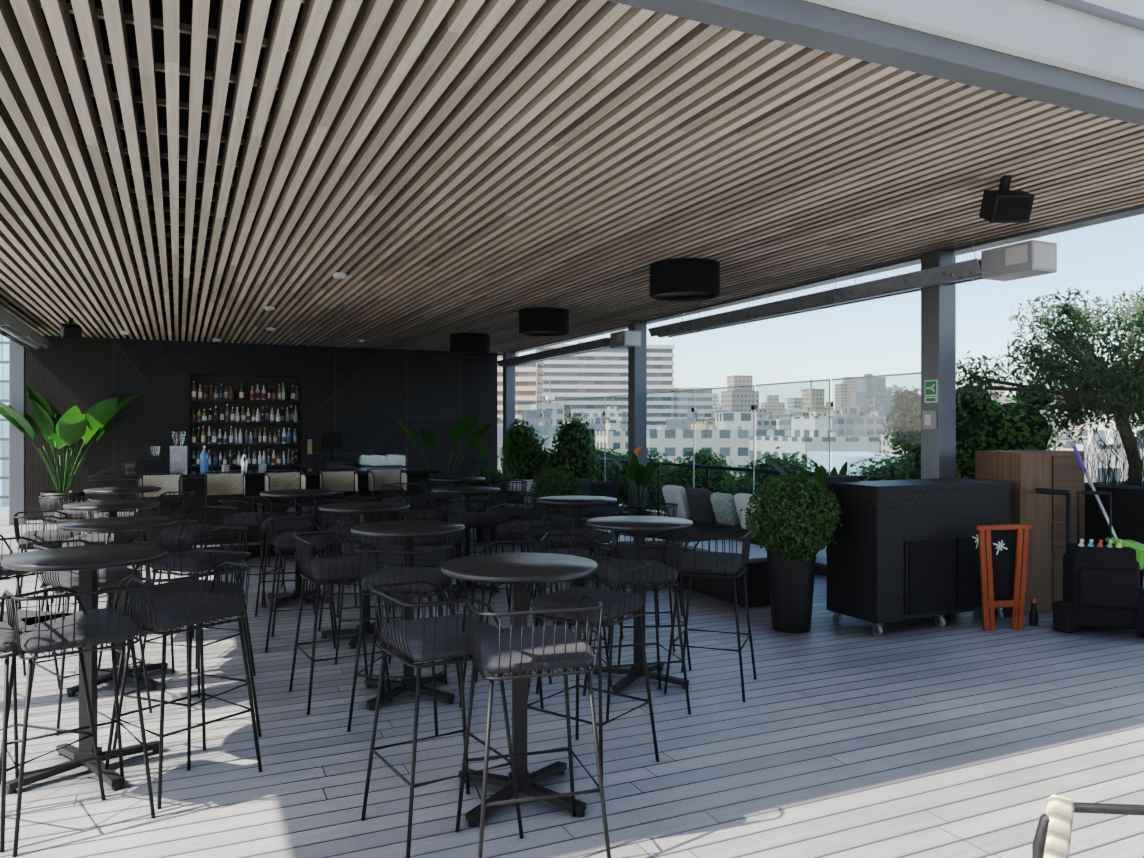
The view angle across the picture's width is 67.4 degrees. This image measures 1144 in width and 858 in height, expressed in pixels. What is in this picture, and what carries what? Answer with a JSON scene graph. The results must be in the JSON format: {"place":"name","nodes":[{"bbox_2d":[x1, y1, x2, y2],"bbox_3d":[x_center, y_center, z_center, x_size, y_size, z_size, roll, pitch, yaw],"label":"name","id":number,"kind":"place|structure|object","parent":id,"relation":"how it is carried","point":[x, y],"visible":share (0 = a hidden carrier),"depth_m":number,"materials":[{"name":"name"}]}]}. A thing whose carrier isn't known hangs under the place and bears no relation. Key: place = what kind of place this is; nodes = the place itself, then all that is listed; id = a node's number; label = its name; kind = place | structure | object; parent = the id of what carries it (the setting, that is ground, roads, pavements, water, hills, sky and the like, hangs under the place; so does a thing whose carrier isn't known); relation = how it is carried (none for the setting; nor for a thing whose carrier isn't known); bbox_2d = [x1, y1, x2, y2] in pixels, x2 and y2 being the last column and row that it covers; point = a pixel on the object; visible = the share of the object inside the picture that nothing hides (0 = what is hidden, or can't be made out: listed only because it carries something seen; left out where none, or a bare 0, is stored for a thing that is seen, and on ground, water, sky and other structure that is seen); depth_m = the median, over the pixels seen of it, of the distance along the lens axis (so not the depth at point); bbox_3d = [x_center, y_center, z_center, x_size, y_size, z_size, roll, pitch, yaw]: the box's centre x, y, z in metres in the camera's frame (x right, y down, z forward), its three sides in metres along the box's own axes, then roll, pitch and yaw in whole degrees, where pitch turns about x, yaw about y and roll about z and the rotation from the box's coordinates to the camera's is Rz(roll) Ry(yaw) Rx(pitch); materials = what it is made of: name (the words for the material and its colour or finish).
{"place":"outdoors","nodes":[
{"label":"outdoors","id":0,"kind":"place"},
{"bbox_2d":[0,334,8,506],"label":"glass tower","id":1,"kind":"structure","parent":0,"point":[4,423],"depth_m":160.11,"materials":[{"name":"blue"}]},
{"bbox_2d":[124,432,407,473],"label":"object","id":2,"kind":"object","parent":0,"point":[178,454],"visible":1,"depth_m":11.17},
{"bbox_2d":[498,362,593,469],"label":"building","id":3,"kind":"structure","parent":0,"point":[546,425],"depth_m":125.92,"materials":[{"name":"grey"}]},
{"bbox_2d":[537,342,711,429],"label":"building","id":4,"kind":"structure","parent":0,"point":[683,395],"depth_m":340.63,"materials":[{"name":"grey"}]},
{"bbox_2d":[535,344,673,428],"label":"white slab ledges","id":5,"kind":"object","parent":4,"relation":"attached to","point":[611,378],"visible":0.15,"depth_m":339.57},
{"bbox_2d":[654,449,742,515],"bbox_3d":[2.208,2.495,14.718,1.702,4.318,1.730,0,0,-25],"label":"shrub","id":6,"kind":"object","parent":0,"point":[713,483],"depth_m":14.29,"materials":[{"name":"green plant"}]},
{"bbox_2d":[727,447,828,494],"bbox_3d":[3.121,2.458,12.771,1.674,4.392,1.668,0,0,37],"label":"shrub","id":7,"kind":"object","parent":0,"point":[797,465],"depth_m":12.62,"materials":[{"name":"green plant"}]},
{"bbox_2d":[518,214,1143,409],"label":"sky","id":8,"kind":"structure","parent":0,"point":[881,336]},
{"bbox_2d":[847,450,910,480],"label":"shrub","id":9,"kind":"object","parent":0,"point":[888,468],"depth_m":10.70,"materials":[{"name":"green plant"}]},
{"bbox_2d":[804,0,1143,88],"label":"roof fascia","id":10,"kind":"structure","parent":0,"point":[1103,39],"depth_m":4.07,"materials":[{"name":"metal"}]},
{"bbox_2d":[1068,425,1143,487],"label":"planter grass","id":11,"kind":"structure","parent":0,"point":[1109,471],"depth_m":8.42,"materials":[{"name":"green plant"}]},
{"bbox_3d":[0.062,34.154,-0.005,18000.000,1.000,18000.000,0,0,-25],"label":"ground","id":12,"kind":"structure","parent":0,"visible":0},
{"bbox_2d":[0,507,8,517],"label":"building","id":13,"kind":"structure","parent":12,"relation":"on","point":[4,512],"depth_m":19.61,"materials":[{"name":"concrete"}]},
{"bbox_2d":[0,511,1143,857],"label":"deck","id":14,"kind":"structure","parent":13,"relation":"on","point":[962,735],"depth_m":4.47,"materials":[{"name":"wood"}]},
{"bbox_2d":[0,534,59,688],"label":"stool","id":15,"kind":"object","parent":14,"relation":"on","point":[5,573],"visible":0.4,"depth_m":5.35,"materials":[{"name":"black metal"}]},
{"bbox_2d":[12,510,81,608],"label":"stool","id":16,"kind":"object","parent":14,"relation":"on","point":[41,536],"visible":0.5,"depth_m":6.61,"materials":[{"name":"black metal"}]},
{"bbox_2d":[0,586,105,852],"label":"stool","id":17,"kind":"object","parent":14,"relation":"on","point":[8,641],"visible":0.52,"depth_m":3.60,"materials":[{"name":"black metal"}]},
{"bbox_2d":[0,385,139,521],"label":"bird of paradise","id":18,"kind":"object","parent":14,"relation":"on","point":[72,425],"visible":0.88,"depth_m":14.87,"materials":[{"name":"green plant"}]},
{"bbox_2d":[34,494,106,602],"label":"stool","id":19,"kind":"object","parent":14,"relation":"on","point":[73,514],"visible":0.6,"depth_m":8.37,"materials":[{"name":"black metal"}]},
{"bbox_2d":[0,577,155,856],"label":"stool","id":20,"kind":"object","parent":14,"relation":"on","point":[95,627],"visible":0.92,"depth_m":3.56,"materials":[{"name":"black metal"}]},
{"bbox_2d":[1,544,167,793],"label":"table","id":21,"kind":"object","parent":14,"relation":"on","point":[87,562],"visible":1,"depth_m":4.12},
{"bbox_2d":[29,539,151,735],"bbox_3d":[-2.803,1.159,4.979,0.515,0.993,0.507,0,0,41],"label":"stool","id":22,"kind":"object","parent":14,"relation":"on","point":[109,578],"visible":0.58,"depth_m":4.88,"materials":[{"name":"black metal"}]},
{"bbox_2d":[52,515,143,653],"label":"stool","id":23,"kind":"object","parent":14,"relation":"on","point":[98,539],"visible":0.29,"depth_m":6.38,"materials":[{"name":"black metal"}]},
{"bbox_2d":[63,500,159,633],"bbox_3d":[-3.745,1.129,6.995,0.700,1.050,0.700,0,0,-36],"label":"table","id":24,"kind":"object","parent":14,"relation":"on","point":[111,507],"visible":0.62,"depth_m":6.87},
{"bbox_2d":[57,516,178,696],"bbox_3d":[-2.951,1.129,5.600,0.700,1.050,0.700,0,0,-18],"label":"table","id":25,"kind":"object","parent":14,"relation":"on","point":[119,527],"visible":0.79,"depth_m":5.54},
{"bbox_2d":[98,519,196,672],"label":"stool","id":26,"kind":"object","parent":14,"relation":"on","point":[175,545],"visible":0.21,"depth_m":6.05,"materials":[{"name":"black metal"}]},
{"bbox_2d":[135,472,182,565],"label":"counter stool","id":27,"kind":"object","parent":14,"relation":"on","point":[169,483],"visible":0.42,"depth_m":10.30,"materials":[{"name":"beige"}]},
{"bbox_2d":[103,561,261,808],"bbox_3d":[-1.849,1.159,4.086,0.507,0.993,0.515,0,0,36],"label":"stool","id":28,"kind":"object","parent":14,"relation":"on","point":[171,612],"visible":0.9,"depth_m":4.00,"materials":[{"name":"black metal"}]},
{"bbox_2d":[112,548,261,770],"bbox_3d":[-2.001,1.159,4.480,0.515,0.993,0.507,0,0,22],"label":"stool","id":29,"kind":"object","parent":14,"relation":"on","point":[164,589],"visible":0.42,"depth_m":4.44,"materials":[{"name":"black metal"}]},
{"bbox_2d":[138,526,255,697],"bbox_3d":[-2.444,1.159,5.604,0.507,0.993,0.515,0,0,20],"label":"stool","id":30,"kind":"object","parent":14,"relation":"on","point":[188,561],"visible":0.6,"depth_m":5.45,"materials":[{"name":"black metal"}]},
{"bbox_2d":[158,506,240,637],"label":"stool","id":31,"kind":"object","parent":14,"relation":"on","point":[203,529],"visible":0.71,"depth_m":7.06,"materials":[{"name":"black metal"}]},
{"bbox_2d":[204,471,248,564],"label":"counter stool","id":32,"kind":"object","parent":14,"relation":"on","point":[223,484],"visible":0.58,"depth_m":10.58,"materials":[{"name":"beige"}]},
{"bbox_2d":[216,496,285,606],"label":"stool","id":33,"kind":"object","parent":14,"relation":"on","point":[246,519],"visible":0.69,"depth_m":8.03,"materials":[{"name":"black metal"}]},
{"bbox_2d":[26,334,497,520],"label":"back wall","id":34,"kind":"structure","parent":14,"relation":"on","point":[63,376],"depth_m":17.09,"materials":[{"name":"grey"}]},
{"bbox_2d":[190,381,302,467],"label":"liquor bottles","id":35,"kind":"object","parent":34,"relation":"attached to","point":[273,460],"visible":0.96,"depth_m":17.11,"materials":[{"name":"multicoloured"}]},
{"bbox_2d":[113,341,460,471],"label":"wall panels","id":36,"kind":"object","parent":34,"relation":"attached to","point":[361,405],"visible":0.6,"depth_m":17.91,"materials":[{"name":"grey"}]},
{"bbox_2d":[96,461,430,563],"bbox_3d":[-5.185,1.129,14.063,4.100,1.050,6.448,0,0,-25],"label":"bar counter","id":37,"kind":"object","parent":14,"relation":"on","point":[255,486],"visible":0.08,"depth_m":11.02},
{"bbox_2d":[88,457,439,480],"bbox_3d":[-5.130,0.714,13.945,4.220,0.320,6.708,0,0,-25],"label":"bar counter","id":38,"kind":"object","parent":37,"relation":"on","point":[114,471],"visible":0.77,"depth_m":11.46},
{"bbox_2d":[255,501,316,616],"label":"stool","id":39,"kind":"object","parent":14,"relation":"on","point":[265,524],"visible":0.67,"depth_m":7.68,"materials":[{"name":"black metal"}]},
{"bbox_2d":[263,470,308,565],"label":"counter stool","id":40,"kind":"object","parent":14,"relation":"on","point":[285,481],"visible":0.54,"depth_m":10.85,"materials":[{"name":"beige"}]},
{"bbox_2d":[260,489,335,607],"bbox_3d":[-2.638,1.129,8.274,0.700,1.050,0.700,0,0,-27],"label":"table","id":41,"kind":"object","parent":14,"relation":"on","point":[298,495],"visible":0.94,"depth_m":8.24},
{"bbox_2d":[265,511,336,652],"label":"stool","id":42,"kind":"object","parent":14,"relation":"on","point":[283,541],"visible":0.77,"depth_m":6.48,"materials":[{"name":"black metal"}]},
{"bbox_2d":[319,469,358,557],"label":"counter stool","id":43,"kind":"object","parent":14,"relation":"on","point":[342,481],"visible":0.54,"depth_m":11.16,"materials":[{"name":"beige"}]},
{"bbox_2d":[289,532,391,714],"bbox_3d":[-1.437,1.159,5.308,0.507,0.993,0.515,0,0,-30],"label":"stool","id":44,"kind":"object","parent":14,"relation":"on","point":[333,570],"visible":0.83,"depth_m":5.17,"materials":[{"name":"black metal"}]},
{"bbox_2d":[319,502,409,648],"bbox_3d":[-1.640,1.129,6.795,0.700,1.050,0.700,0,0,-43],"label":"table","id":45,"kind":"object","parent":14,"relation":"on","point":[364,510],"visible":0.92,"depth_m":6.76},
{"bbox_2d":[335,518,405,664],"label":"stool","id":46,"kind":"object","parent":14,"relation":"on","point":[394,542],"visible":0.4,"depth_m":6.13,"materials":[{"name":"black metal"}]},
{"bbox_2d":[367,468,408,521],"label":"counter stool","id":47,"kind":"object","parent":14,"relation":"on","point":[376,479],"visible":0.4,"depth_m":11.41,"materials":[{"name":"beige"}]},
{"bbox_2d":[347,544,461,735],"bbox_3d":[-0.936,1.159,4.897,0.515,0.993,0.507,0,0,9],"label":"stool","id":48,"kind":"object","parent":14,"relation":"on","point":[396,574],"visible":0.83,"depth_m":4.73,"materials":[{"name":"black metal"}]},
{"bbox_2d":[351,520,464,709],"bbox_3d":[-1.017,1.129,5.343,0.700,1.050,0.700,0,0,-15],"label":"table","id":49,"kind":"object","parent":14,"relation":"on","point":[407,531],"visible":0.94,"depth_m":5.29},
{"bbox_2d":[369,533,458,683],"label":"stool","id":50,"kind":"object","parent":14,"relation":"on","point":[430,560],"visible":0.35,"depth_m":5.62,"materials":[{"name":"black metal"}]},
{"bbox_2d":[387,508,466,622],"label":"stool","id":51,"kind":"object","parent":14,"relation":"on","point":[438,539],"visible":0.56,"depth_m":6.85,"materials":[{"name":"black metal"}]},
{"bbox_2d":[387,414,491,520],"bbox_3d":[-2.130,0.712,13.489,1.622,1.884,1.558,0,0,-25],"label":"potted plant","id":52,"kind":"object","parent":14,"relation":"on","point":[461,426],"visible":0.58,"depth_m":13.30,"materials":[{"name":"green plant"}]},
{"bbox_2d":[361,580,523,857],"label":"stool","id":53,"kind":"object","parent":14,"relation":"on","point":[424,639],"visible":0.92,"depth_m":3.44,"materials":[{"name":"black metal"}]},
{"bbox_2d":[431,486,500,597],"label":"table","id":54,"kind":"object","parent":14,"relation":"on","point":[465,492],"visible":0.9,"depth_m":8.70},
{"bbox_2d":[442,498,508,604],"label":"stool","id":55,"kind":"object","parent":14,"relation":"on","point":[475,520],"visible":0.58,"depth_m":8.03,"materials":[{"name":"black metal"}]},
{"bbox_2d":[9,251,955,524],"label":"columns","id":56,"kind":"structure","parent":14,"relation":"on","point":[939,361],"depth_m":8.17,"materials":[{"name":"grey metal"}]},
{"bbox_2d":[0,0,1143,352],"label":"ceiling slats","id":57,"kind":"object","parent":56,"relation":"on","point":[442,170],"visible":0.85,"depth_m":5.58,"materials":[{"name":"brown wood"}]},
{"bbox_2d":[38,0,332,332],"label":"ceiling","id":58,"kind":"structure","parent":57,"relation":"on","point":[185,11],"depth_m":5.29,"materials":[{"name":"black"}]},
{"bbox_2d":[0,239,1056,366],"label":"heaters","id":59,"kind":"object","parent":57,"relation":"attached to","point":[1025,259],"visible":1,"depth_m":9.08,"materials":[{"name":"grey metal"}]},
{"bbox_2d":[60,175,1034,339],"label":"speakers","id":60,"kind":"object","parent":57,"relation":"attached to","point":[1003,204],"visible":0.9,"depth_m":5.70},
{"bbox_2d":[450,258,719,354],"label":"drum lights","id":61,"kind":"object","parent":57,"relation":"attached to","point":[685,279],"visible":1,"depth_m":8.97,"materials":[{"name":"black"}]},
{"bbox_2d":[140,0,1143,355],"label":"roof beams","id":62,"kind":"structure","parent":56,"relation":"on","point":[826,28],"depth_m":3.96,"materials":[{"name":"metal"}]},
{"bbox_2d":[467,465,509,541],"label":"topiary","id":63,"kind":"object","parent":14,"relation":"on","point":[493,476],"visible":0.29,"depth_m":12.56,"materials":[{"name":"green plant"}]},
{"bbox_2d":[459,531,551,708],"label":"stool","id":64,"kind":"object","parent":14,"relation":"on","point":[543,540],"visible":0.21,"depth_m":5.17,"materials":[{"name":"black metal"}]},
{"bbox_2d":[462,431,550,479],"bbox_3d":[-1.036,0.836,13.518,1.452,1.637,1.267,0,0,-25],"label":"potted plant","id":65,"kind":"object","parent":14,"relation":"on","point":[507,448],"visible":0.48,"depth_m":13.26,"materials":[{"name":"green plant"}]},
{"bbox_2d":[480,491,535,594],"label":"stool","id":66,"kind":"object","parent":14,"relation":"on","point":[513,516],"visible":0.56,"depth_m":8.71,"materials":[{"name":"black metal"}]},
{"bbox_2d":[441,552,597,826],"bbox_3d":[-0.235,1.129,3.853,0.700,1.050,0.700,0,0,-11],"label":"table","id":67,"kind":"object","parent":14,"relation":"on","point":[519,571],"visible":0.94,"depth_m":3.82,"materials":[{"name":"metal"}]},
{"bbox_2d":[486,503,557,625],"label":"stool","id":68,"kind":"object","parent":14,"relation":"on","point":[515,525],"visible":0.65,"depth_m":7.32,"materials":[{"name":"black metal"}]},
{"bbox_2d":[498,418,556,480],"bbox_3d":[-0.662,0.735,14.451,1.135,1.839,1.179,0,0,-25],"label":"shrub","id":69,"kind":"object","parent":14,"relation":"on","point":[538,462],"visible":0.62,"depth_m":14.21,"materials":[{"name":"green plant"}]},
{"bbox_2d":[455,593,610,857],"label":"stool","id":70,"kind":"object","parent":14,"relation":"on","point":[524,649],"visible":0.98,"depth_m":3.21,"materials":[{"name":"black metal"}]},
{"bbox_2d":[529,468,581,517],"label":"topiary","id":71,"kind":"object","parent":14,"relation":"on","point":[553,482],"visible":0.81,"depth_m":11.13,"materials":[{"name":"green plant"}]},
{"bbox_2d":[523,525,611,693],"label":"stool","id":72,"kind":"object","parent":14,"relation":"on","point":[574,551],"visible":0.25,"depth_m":5.61,"materials":[{"name":"black metal"}]},
{"bbox_2d":[548,418,600,480],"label":"shrub","id":73,"kind":"object","parent":14,"relation":"on","point":[575,452],"visible":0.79,"depth_m":13.85,"materials":[{"name":"green plant"}]},
{"bbox_2d":[537,496,616,624],"bbox_3d":[0.042,1.129,7.446,0.700,1.050,0.700,0,0,-13],"label":"table","id":74,"kind":"object","parent":14,"relation":"on","point":[576,503],"visible":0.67,"depth_m":7.36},
{"bbox_2d":[538,510,622,638],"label":"stool","id":75,"kind":"object","parent":14,"relation":"on","point":[592,534],"visible":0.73,"depth_m":6.71,"materials":[{"name":"black metal"}]},
{"bbox_2d":[527,555,658,777],"bbox_3d":[0.080,1.159,4.227,0.515,0.993,0.507,0,0,37],"label":"stool","id":76,"kind":"object","parent":14,"relation":"on","point":[616,604],"visible":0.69,"depth_m":4.15,"materials":[{"name":"black metal"}]},
{"bbox_2d":[499,478,767,545],"bbox_3d":[0.620,1.185,11.364,2.100,0.859,4.400,0,0,-25],"label":"sofa","id":77,"kind":"object","parent":14,"relation":"on","point":[702,510],"visible":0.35,"depth_m":10.90,"materials":[{"name":"fabric"}]},
{"bbox_2d":[583,538,690,720],"bbox_3d":[0.379,1.159,5.152,0.515,0.993,0.507,0,0,-15],"label":"stool","id":78,"kind":"object","parent":14,"relation":"on","point":[660,572],"visible":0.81,"depth_m":5.00,"materials":[{"name":"black metal"}]},
{"bbox_2d":[608,452,665,515],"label":"potted plant","id":79,"kind":"object","parent":14,"relation":"on","point":[640,474],"visible":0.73,"depth_m":12.12,"materials":[{"name":"green plant"}]},
{"bbox_2d":[603,448,674,513],"bbox_3d":[1.384,2.488,16.694,1.650,4.333,1.583,0,0,-25],"label":"shrub","id":80,"kind":"object","parent":14,"relation":"on","point":[650,494],"depth_m":16.32,"materials":[{"name":"green plant"}]},
{"bbox_2d":[586,516,692,692],"bbox_3d":[0.442,1.129,5.638,0.700,1.050,0.700,0,0,-15],"label":"table","id":81,"kind":"object","parent":14,"relation":"on","point":[639,526],"visible":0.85,"depth_m":5.60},
{"bbox_2d":[607,529,690,669],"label":"stool","id":82,"kind":"object","parent":14,"relation":"on","point":[614,537],"visible":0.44,"depth_m":5.92,"materials":[{"name":"black metal"}]},
{"bbox_2d":[550,529,769,607],"bbox_3d":[0.954,1.424,9.510,1.200,0.460,3.490,0,0,-25],"label":"sofa","id":83,"kind":"object","parent":14,"relation":"on","point":[756,581],"visible":0.21,"depth_m":8.25,"materials":[{"name":"black"}]},
{"bbox_2d":[664,528,756,701],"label":"stool","id":84,"kind":"object","parent":14,"relation":"on","point":[722,564],"visible":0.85,"depth_m":5.37,"materials":[{"name":"black metal"}]},
{"bbox_2d":[740,471,841,632],"bbox_3d":[1.821,1.004,7.083,0.780,1.302,0.798,0,0,-25],"label":"topiary","id":85,"kind":"object","parent":14,"relation":"on","point":[795,520],"visible":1,"depth_m":6.92,"materials":[{"name":"green plant"}]},
{"bbox_2d":[518,372,1070,575],"bbox_3d":[1.433,0.546,13.267,0.425,2.216,13.020,0,0,-25],"label":"glass railing","id":86,"kind":"object","parent":14,"relation":"on","point":[820,568],"visible":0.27,"depth_m":10.94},
{"bbox_2d":[518,375,920,562],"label":"glass panels","id":87,"kind":"object","parent":86,"relation":"on","point":[738,433],"visible":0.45,"depth_m":11.31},
{"bbox_2d":[825,475,1012,635],"bbox_3d":[2.991,1.029,7.373,1.540,1.249,0.614,0,0,-25],"label":"service cart","id":88,"kind":"object","parent":14,"relation":"on","point":[901,550],"visible":0.92,"depth_m":7.05,"materials":[{"name":"black"}]},
{"bbox_2d":[882,378,1064,478],"bbox_3d":[4.486,0.542,9.657,1.846,2.224,1.700,0,0,-25],"label":"shrub","id":89,"kind":"object","parent":14,"relation":"on","point":[993,424],"visible":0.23,"depth_m":9.29,"materials":[{"name":"green plant"}]},
{"bbox_2d":[972,524,1031,630],"bbox_3d":[3.480,1.218,7.112,0.512,0.883,0.339,0,0,-13],"label":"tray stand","id":90,"kind":"object","parent":14,"relation":"on","point":[1003,550],"visible":1,"depth_m":7.02,"materials":[{"name":"brown wood"}]},
{"bbox_2d":[975,450,1084,617],"bbox_3d":[4.151,0.929,7.951,1.170,1.450,0.510,0,0,-25],"label":"cabinet","id":91,"kind":"object","parent":14,"relation":"on","point":[1027,473],"visible":0.42,"depth_m":7.78,"materials":[{"name":"brown wood"}]},
{"bbox_2d":[1032,794,1143,857],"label":"chair","id":92,"kind":"object","parent":14,"relation":"on","point":[1052,838],"visible":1,"depth_m":1.86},
{"bbox_2d":[1053,597,1143,637],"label":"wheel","id":93,"kind":"object","parent":14,"relation":"on","point":[1064,615],"visible":0.85,"depth_m":6.94,"materials":[{"name":"plastic"}]},
{"bbox_2d":[1063,446,1143,629],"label":"cleaning cart","id":94,"kind":"object","parent":14,"relation":"on","point":[1102,588],"visible":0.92,"depth_m":6.88,"materials":[{"name":"plastic"}]},
{"bbox_2d":[1085,481,1143,586],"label":"planters","id":95,"kind":"object","parent":14,"relation":"on","point":[1127,512],"visible":0.23,"depth_m":8.10,"materials":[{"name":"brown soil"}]},
{"bbox_2d":[956,286,1143,484],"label":"olive tree","id":96,"kind":"object","parent":95,"relation":"on","point":[1088,377],"visible":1,"depth_m":8.39,"materials":[{"name":"green plant"}]},
{"bbox_2d":[498,353,541,423],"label":"beige slab","id":97,"kind":"object","parent":12,"relation":"on","point":[523,383],"depth_m":298.55,"materials":[{"name":"grey"}]},
{"bbox_2d":[498,358,543,425],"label":"beige slab ledges","id":98,"kind":"object","parent":97,"relation":"attached to","point":[526,388],"visible":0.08,"depth_m":297.88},
{"bbox_2d":[596,420,627,451],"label":"building","id":99,"kind":"structure","parent":12,"relation":"on","point":[616,433],"depth_m":201.01,"materials":[{"name":"grey"}]},
{"bbox_2d":[647,412,790,513],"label":"building","id":100,"kind":"structure","parent":12,"relation":"on","point":[718,437],"depth_m":150.31,"materials":[{"name":"grey"}]},
{"bbox_2d":[721,375,766,418],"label":"building","id":101,"kind":"structure","parent":12,"relation":"on","point":[737,380],"depth_m":523.15,"materials":[{"name":"grey"}]},
{"bbox_2d":[749,380,878,465],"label":"building","id":102,"kind":"structure","parent":12,"relation":"on","point":[823,426],"depth_m":116.29,"materials":[{"name":"grey"}]},
{"bbox_2d":[807,451,898,474],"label":"building","id":103,"kind":"structure","parent":12,"relation":"on","point":[820,456],"depth_m":64.08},
{"bbox_2d":[832,406,891,452],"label":"building","id":104,"kind":"structure","parent":12,"relation":"on","point":[853,429],"depth_m":243.60,"materials":[{"name":"grey"}]},
{"bbox_2d":[1047,334,1143,481],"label":"building","id":105,"kind":"structure","parent":12,"relation":"on","point":[1101,430],"depth_m":70.53,"materials":[{"name":"grey"}]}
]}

